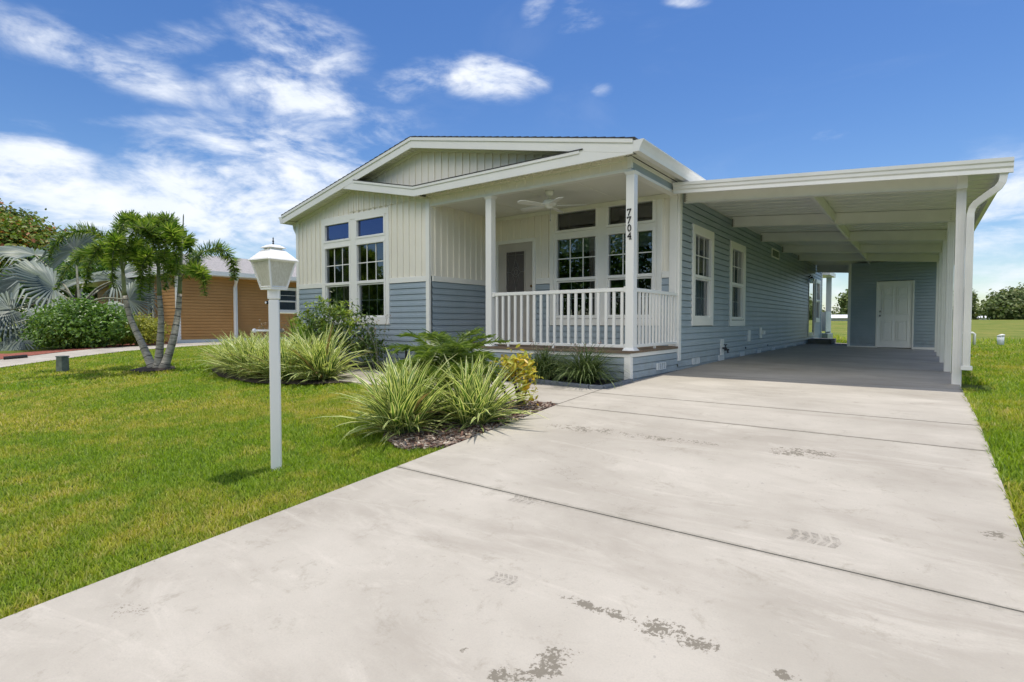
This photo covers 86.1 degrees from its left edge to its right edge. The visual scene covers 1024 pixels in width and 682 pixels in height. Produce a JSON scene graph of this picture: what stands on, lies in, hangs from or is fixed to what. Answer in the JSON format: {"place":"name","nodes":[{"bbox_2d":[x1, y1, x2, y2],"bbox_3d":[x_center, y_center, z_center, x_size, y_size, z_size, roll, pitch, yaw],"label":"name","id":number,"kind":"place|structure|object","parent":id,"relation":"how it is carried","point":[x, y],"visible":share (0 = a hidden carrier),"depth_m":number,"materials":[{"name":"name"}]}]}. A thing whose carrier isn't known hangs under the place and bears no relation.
{"place":"outdoors","nodes":[
{"label":"outdoors","id":0,"kind":"place"},
{"bbox_2d":[256,319,287,339],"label":"wispy flower","id":1,"kind":"object","parent":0,"point":[267,327],"visible":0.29,"depth_m":11.76,"materials":[{"name":"plant"}]},
{"bbox_2d":[0,343,1023,681],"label":"driveway","id":2,"kind":"structure","parent":0,"point":[822,513],"depth_m":2.69,"materials":[{"name":"concrete"}]},
{"bbox_2d":[673,157,1013,385],"bbox_3d":[8.876,-1.168,13.928,4.120,3.146,15.464,1,2,37],"label":"carport","id":3,"kind":"object","parent":2,"relation":"on","point":[836,221],"visible":0.92,"depth_m":9.30,"materials":[{"name":"white paint"}]},
{"bbox_2d":[0,320,1023,618],"bbox_3d":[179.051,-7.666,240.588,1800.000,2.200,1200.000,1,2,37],"label":"ground","id":4,"kind":"structure","parent":0,"point":[984,330],"depth_m":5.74,"materials":[{"name":"green plant"}]},
{"bbox_2d":[0,198,53,327],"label":"shade tree","id":5,"kind":"object","parent":4,"relation":"on","point":[21,214],"visible":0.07,"depth_m":48.22,"materials":[{"name":"green plant"}]},
{"bbox_2d":[0,202,93,296],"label":"flame tree","id":6,"kind":"object","parent":4,"relation":"on","point":[20,232],"visible":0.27,"depth_m":35.98,"materials":[{"name":"green plant"}]},
{"bbox_2d":[55,356,69,371],"bbox_3d":[-9.775,0.525,11.932,0.178,0.405,0.178,0,2,14],"label":"utility pedestal","id":7,"kind":"object","parent":4,"relation":"on","point":[62,363],"visible":0.74,"depth_m":11.87,"materials":[{"name":"grey plastic"}]},
{"bbox_2d":[0,247,130,326],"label":"background tree","id":8,"kind":"object","parent":4,"relation":"on","point":[73,289],"visible":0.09,"depth_m":32.29,"materials":[{"name":"green plant"}]},
{"bbox_2d":[15,292,140,348],"bbox_3d":[-14.970,-0.715,18.845,4.458,1.958,3.005,0,2,6],"label":"green shrub","id":9,"kind":"object","parent":4,"relation":"on","point":[64,324],"visible":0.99,"depth_m":18.20,"materials":[{"name":"green plant"}]},
{"bbox_2d":[0,224,157,350],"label":"silver fan palm","id":10,"kind":"object","parent":4,"relation":"on","point":[36,274],"visible":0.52,"depth_m":21.44,"materials":[{"name":"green plant"}]},
{"bbox_2d":[0,342,167,358],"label":"red mulch bed","id":11,"kind":"object","parent":4,"relation":"on","point":[42,352],"visible":0.7,"depth_m":17.51,"materials":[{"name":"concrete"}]},
{"bbox_2d":[116,312,171,345],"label":"yellow shrub","id":12,"kind":"object","parent":11,"relation":"on","point":[148,329],"visible":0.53,"depth_m":19.29,"materials":[{"name":"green plant"}]},
{"bbox_2d":[0,341,268,366],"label":"neighbour drive","id":13,"kind":"structure","parent":4,"relation":"on","point":[33,359],"depth_m":16.23,"materials":[{"name":"concrete"}]},
{"bbox_2d":[3,354,27,359],"bbox_3d":[-13.968,0.451,15.438,0.511,0.127,0.100,-1,2,-37],"label":"curb strip","id":14,"kind":"object","parent":13,"relation":"on","point":[14,357],"visible":1,"depth_m":15.42,"materials":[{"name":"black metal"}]},
{"bbox_2d":[44,210,240,367],"bbox_3d":[-7.977,-1.097,11.553,4.684,3.470,1.993,0,2,11],"label":"foxtail palm","id":15,"kind":"object","parent":4,"relation":"on","point":[113,249],"visible":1,"depth_m":11.25,"materials":[{"name":"green plant"}]},
{"bbox_2d":[131,366,174,371],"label":"tree ring soil","id":16,"kind":"object","parent":4,"relation":"on","point":[143,369],"visible":0.78,"depth_m":11.30,"materials":[{"name":"soil"}]},
{"bbox_2d":[73,253,296,343],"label":"neighbour house","id":17,"kind":"structure","parent":4,"relation":"on","point":[226,305],"depth_m":22.55,"materials":[{"name":"orange wood"}]},
{"bbox_2d":[148,285,152,319],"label":"window","id":18,"kind":"structure","parent":17,"relation":"in","point":[151,310],"depth_m":24.46,"materials":[{"name":"grey glass"}]},
{"bbox_2d":[279,290,296,310],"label":"window","id":19,"kind":"structure","parent":17,"relation":"in","point":[288,298],"depth_m":25.70,"materials":[{"name":"glass"}]},
{"bbox_2d":[247,238,298,470],"bbox_3d":[-1.915,0.141,4.429,0.276,1.947,0.276,1,2,33],"label":"lamp post","id":20,"kind":"object","parent":4,"relation":"on","point":[273,265],"visible":0.98,"depth_m":4.39,"materials":[{"name":"white plastic"}]},
{"bbox_2d":[211,362,400,383],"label":"bed soil","id":21,"kind":"structure","parent":4,"relation":"on","point":[259,380],"depth_m":9.26,"materials":[{"name":"brown soil"}]},
{"bbox_2d":[194,334,253,370],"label":"flax lily","id":22,"kind":"object","parent":21,"relation":"on","point":[215,353],"visible":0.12,"depth_m":10.73,"materials":[{"name":"green plant"}]},
{"bbox_2d":[187,330,266,374],"bbox_3d":[-5.246,0.222,10.377,1.567,0.881,1.485,2,3,42],"label":"flax lily","id":23,"kind":"object","parent":21,"relation":"on","point":[226,344],"visible":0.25,"depth_m":10.21,"materials":[{"name":"green plant"}]},
{"bbox_2d":[198,328,268,377],"bbox_3d":[-4.711,0.217,9.796,1.688,0.928,1.702,0,2,-5],"label":"flax lily","id":24,"kind":"object","parent":21,"relation":"on","point":[242,349],"visible":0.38,"depth_m":9.66,"materials":[{"name":"green plant"}]},
{"bbox_2d":[241,328,268,347],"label":"flax lily","id":25,"kind":"object","parent":21,"relation":"on","point":[255,336],"visible":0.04,"depth_m":10.95,"materials":[{"name":"green plant"}]},
{"bbox_2d":[215,338,297,379],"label":"flax lily","id":26,"kind":"object","parent":21,"relation":"on","point":[254,374],"visible":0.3,"depth_m":9.28,"materials":[{"name":"green plant"}]},
{"bbox_2d":[240,335,311,380],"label":"flax lily","id":27,"kind":"object","parent":21,"relation":"on","point":[283,358],"visible":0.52,"depth_m":8.94,"materials":[{"name":"green plant"}]},
{"bbox_2d":[280,330,344,370],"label":"flax lily","id":28,"kind":"object","parent":21,"relation":"on","point":[309,341],"visible":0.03,"depth_m":9.91,"materials":[{"name":"green plant"}]},
{"bbox_2d":[280,316,356,346],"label":"strap leaf lily","id":29,"kind":"object","parent":21,"relation":"on","point":[300,332],"visible":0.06,"depth_m":10.34,"materials":[{"name":"plant"}]},
{"bbox_2d":[262,321,378,383],"bbox_3d":[-3.216,0.177,8.955,1.941,1.057,1.924,0,2,2],"label":"flax lily","id":30,"kind":"object","parent":21,"relation":"on","point":[320,360],"visible":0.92,"depth_m":8.79,"materials":[{"name":"green plant"}]},
{"bbox_2d":[288,291,397,368],"bbox_3d":[-3.563,-0.203,10.658,3.102,1.482,1.364,2,3,44],"label":"window shrub","id":31,"kind":"object","parent":21,"relation":"on","point":[343,317],"visible":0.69,"depth_m":10.04,"materials":[{"name":"green plant"}]},
{"bbox_2d":[351,314,390,368],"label":"wispy flower","id":32,"kind":"object","parent":21,"relation":"on","point":[372,339],"visible":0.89,"depth_m":9.71,"materials":[{"name":"green plant"}]},
{"bbox_2d":[330,369,599,404],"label":"walkway","id":33,"kind":"structure","parent":4,"relation":"on","point":[553,394],"depth_m":7.12,"materials":[{"name":"concrete"}]},
{"bbox_2d":[408,370,618,384],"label":"bed soil","id":34,"kind":"structure","parent":4,"relation":"on","point":[603,382],"depth_m":7.88,"materials":[{"name":"soil"}]},
{"bbox_2d":[509,340,574,382],"bbox_3d":[0.479,0.326,8.140,1.296,0.729,1.307,1,2,37],"label":"liriope","id":35,"kind":"object","parent":34,"relation":"on","point":[542,366],"visible":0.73,"depth_m":7.99,"materials":[{"name":"green plant"}]},
{"bbox_2d":[538,340,631,387],"bbox_3d":[1.025,0.349,7.604,1.414,0.776,1.387,-1,2,-18],"label":"liriope","id":36,"kind":"object","parent":34,"relation":"on","point":[586,369],"visible":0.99,"depth_m":7.50,"materials":[{"name":"green plant"}]},
{"bbox_2d":[278,136,835,380],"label":"house","id":37,"kind":"structure","parent":4,"relation":"on","point":[626,255],"depth_m":10.39,"materials":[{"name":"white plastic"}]},
{"bbox_2d":[323,220,349,243],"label":"window","id":38,"kind":"structure","parent":37,"relation":"in","point":[339,231],"depth_m":11.74,"materials":[{"name":"blue glass"}]},
{"bbox_2d":[324,244,350,318],"bbox_3d":[-3.507,-1.263,12.030,0.921,1.562,0.784,1,2,37],"label":"window","id":39,"kind":"structure","parent":37,"relation":"in","point":[337,260],"depth_m":12.03,"materials":[{"name":"glass"}]},
{"bbox_2d":[355,213,384,238],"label":"window","id":40,"kind":"structure","parent":37,"relation":"in","point":[369,226],"depth_m":11.08,"materials":[{"name":"blue glass"}]},
{"bbox_2d":[355,239,409,318],"bbox_3d":[-2.635,-1.241,11.381,0.923,1.562,0.784,1,2,37],"label":"window","id":41,"kind":"structure","parent":37,"relation":"in","point":[370,261],"depth_m":11.51,"materials":[{"name":"glass"}]},
{"bbox_2d":[498,242,531,340],"bbox_3d":[0.062,-0.997,11.244,0.885,2.000,0.113,1,2,37],"label":"door","id":42,"kind":"structure","parent":37,"relation":"in","point":[514,260],"depth_m":11.26,"materials":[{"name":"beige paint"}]},
{"bbox_2d":[517,190,566,220],"bbox_3d":[0.598,-2.232,9.126,1.138,0.504,1.156,1,2,37],"label":"ceiling fan","id":43,"kind":"object","parent":37,"relation":"hanging from","point":[549,203],"visible":1,"depth_m":9.02,"materials":[{"name":"white plastic"}]},
{"bbox_2d":[554,233,597,318],"bbox_3d":[1.429,-1.216,10.680,0.931,1.564,0.784,1,2,37],"label":"window","id":44,"kind":"structure","parent":37,"relation":"in","point":[575,257],"depth_m":10.64,"materials":[{"name":"glass"}]},
{"bbox_2d":[555,208,597,233],"bbox_3d":[1.354,-2.286,10.543,0.931,0.415,0.534,1,2,37],"label":"window","id":45,"kind":"structure","parent":37,"relation":"in","point":[587,219],"depth_m":10.75,"materials":[{"name":"glass"}]},
{"bbox_2d":[605,227,654,318],"bbox_3d":[2.307,-1.193,10.027,0.932,1.564,0.784,1,2,37],"label":"window","id":46,"kind":"structure","parent":37,"relation":"in","point":[615,257],"depth_m":10.00,"materials":[{"name":"glass"}]},
{"bbox_2d":[606,200,654,227],"bbox_3d":[2.232,-2.264,9.890,0.932,0.415,0.534,1,2,37],"label":"window","id":47,"kind":"structure","parent":37,"relation":"in","point":[615,214],"depth_m":10.03,"materials":[{"name":"glass"}]},
{"bbox_2d":[690,232,711,318],"bbox_3d":[3.272,-1.203,10.493,0.784,1.580,1.010,1,2,37],"label":"window","id":48,"kind":"structure","parent":37,"relation":"in","point":[703,257],"depth_m":10.65,"materials":[{"name":"glass"}]},
{"bbox_2d":[728,247,743,319],"bbox_3d":[4.716,-1.270,12.433,0.784,1.580,1.010,1,2,37],"label":"window","id":49,"kind":"structure","parent":37,"relation":"in","point":[738,255],"depth_m":12.60,"materials":[{"name":"glass"}]},
{"bbox_2d":[807,279,814,335],"bbox_3d":[11.195,-1.240,20.557,0.050,2.080,1.260,1,2,37],"label":"side door","id":50,"kind":"structure","parent":37,"relation":"in","point":[811,291],"depth_m":20.67,"materials":[{"name":"white plastic"}]},
{"bbox_2d":[816,283,819,318],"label":"window","id":51,"kind":"structure","parent":37,"relation":"in","point":[818,284],"depth_m":22.08,"materials":[{"name":"white glass"}]},
{"bbox_2d":[497,375,633,389],"bbox_3d":[0.486,0.568,8.061,2.393,0.095,0.883,1,2,37],"label":"bed edging","id":52,"kind":"object","parent":4,"relation":"on","point":[587,386],"visible":0.45,"depth_m":7.40,"materials":[{"name":"grey concrete"}]},
{"bbox_2d":[831,315,847,320],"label":"distant house","id":53,"kind":"structure","parent":4,"relation":"on","point":[839,317],"depth_m":62.08,"materials":[{"name":"white metal"}]},
{"bbox_2d":[834,289,847,314],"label":"slim tree","id":54,"kind":"object","parent":4,"relation":"on","point":[843,303],"visible":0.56,"depth_m":79.35,"materials":[{"name":"green plant"}]},
{"bbox_2d":[847,262,936,349],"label":"storage shed","id":55,"kind":"structure","parent":4,"relation":"on","point":[892,304],"depth_m":17.41,"materials":[{"name":"blue wood"}]},
{"bbox_2d":[877,282,912,347],"bbox_3d":[12.124,-0.821,17.379,0.898,2.060,0.110,1,2,37],"label":"door","id":56,"kind":"structure","parent":55,"relation":"in","point":[895,300],"depth_m":17.38,"materials":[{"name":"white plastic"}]},
{"bbox_2d":[822,305,1022,319],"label":"treeline","id":57,"kind":"object","parent":4,"relation":"on","point":[834,313],"visible":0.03,"depth_m":149.14,"materials":[{"name":"green plant"}]},
{"bbox_2d":[833,334,1023,343],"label":"field weeds","id":58,"kind":"object","parent":4,"relation":"on","point":[1014,341],"visible":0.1,"depth_m":23.92,"materials":[{"name":"green plant"}]},
{"bbox_2d":[836,339,1023,555],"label":"lawn grass","id":59,"kind":"structure","parent":4,"relation":"on","point":[999,370],"depth_m":5.40,"materials":[{"name":"green plant"}]},
{"bbox_2d":[953,288,987,319],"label":"slim tree","id":60,"kind":"object","parent":4,"relation":"on","point":[974,303],"visible":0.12,"depth_m":83.69,"materials":[{"name":"green plant"}]},
{"bbox_2d":[971,332,975,344],"bbox_3d":[16.696,-0.063,20.151,0.542,0.555,0.096,1,2,30],"label":"pipe guard","id":61,"kind":"object","parent":4,"relation":"on","point":[974,338],"visible":0.36,"depth_m":20.00,"materials":[{"name":"white paint"}]},
{"bbox_2d":[974,282,1023,319],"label":"spreading tree","id":62,"kind":"object","parent":4,"relation":"on","point":[1004,304],"visible":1,"depth_m":73.10,"materials":[{"name":"green plant"}]},
{"bbox_2d":[997,334,1004,344],"bbox_3d":[17.702,-0.015,19.871,0.240,0.479,0.240,1,2,37],"label":"vent stub","id":63,"kind":"object","parent":4,"relation":"on","point":[1000,339],"visible":0.87,"depth_m":19.80,"materials":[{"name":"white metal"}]},
{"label":"bed soil","id":64,"kind":"structure","parent":4,"relation":"on","visible":0},
{"bbox_2d":[309,349,472,443],"bbox_3d":[-1.119,0.516,5.417,1.516,0.899,1.599,0,2,-8],"label":"flax lily","id":65,"kind":"object","parent":64,"relation":"on","point":[402,401],"visible":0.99,"depth_m":5.23,"materials":[{"name":"green plant"}]},
{"bbox_2d":[337,353,451,424],"bbox_3d":[-1.131,0.506,5.819,1.418,0.779,1.430,0,2,6],"label":"flax lily","id":66,"kind":"object","parent":64,"relation":"on","point":[408,372],"visible":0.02,"depth_m":5.76,"materials":[{"name":"green plant"}]},
{"bbox_2d":[381,327,510,415],"bbox_3d":[-0.704,0.325,6.264,1.454,0.992,1.526,1,2,37],"label":"pygmy date palm","id":67,"kind":"object","parent":64,"relation":"on","point":[424,351],"visible":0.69,"depth_m":6.02,"materials":[{"name":"green plant"}]},
{"bbox_2d":[382,394,555,450],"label":"bark mulch","id":68,"kind":"object","parent":64,"relation":"on","point":[423,439],"visible":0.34,"depth_m":5.20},
{"bbox_2d":[410,353,547,431],"bbox_3d":[-0.371,0.497,5.571,1.588,0.792,1.561,0,2,1],"label":"flax lily","id":69,"kind":"object","parent":64,"relation":"on","point":[479,393],"visible":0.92,"depth_m":5.40,"materials":[{"name":"green plant"}]},
{"bbox_2d":[490,344,543,406],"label":"croton shrub","id":70,"kind":"object","parent":64,"relation":"on","point":[514,362],"visible":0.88,"depth_m":6.13,"materials":[{"name":"yellow plant"}]},
{"bbox_2d":[0,0,1023,313],"label":"sky","id":71,"kind":"structure","parent":0,"point":[227,116],"materials":[{"name":"blue"}]}
]}

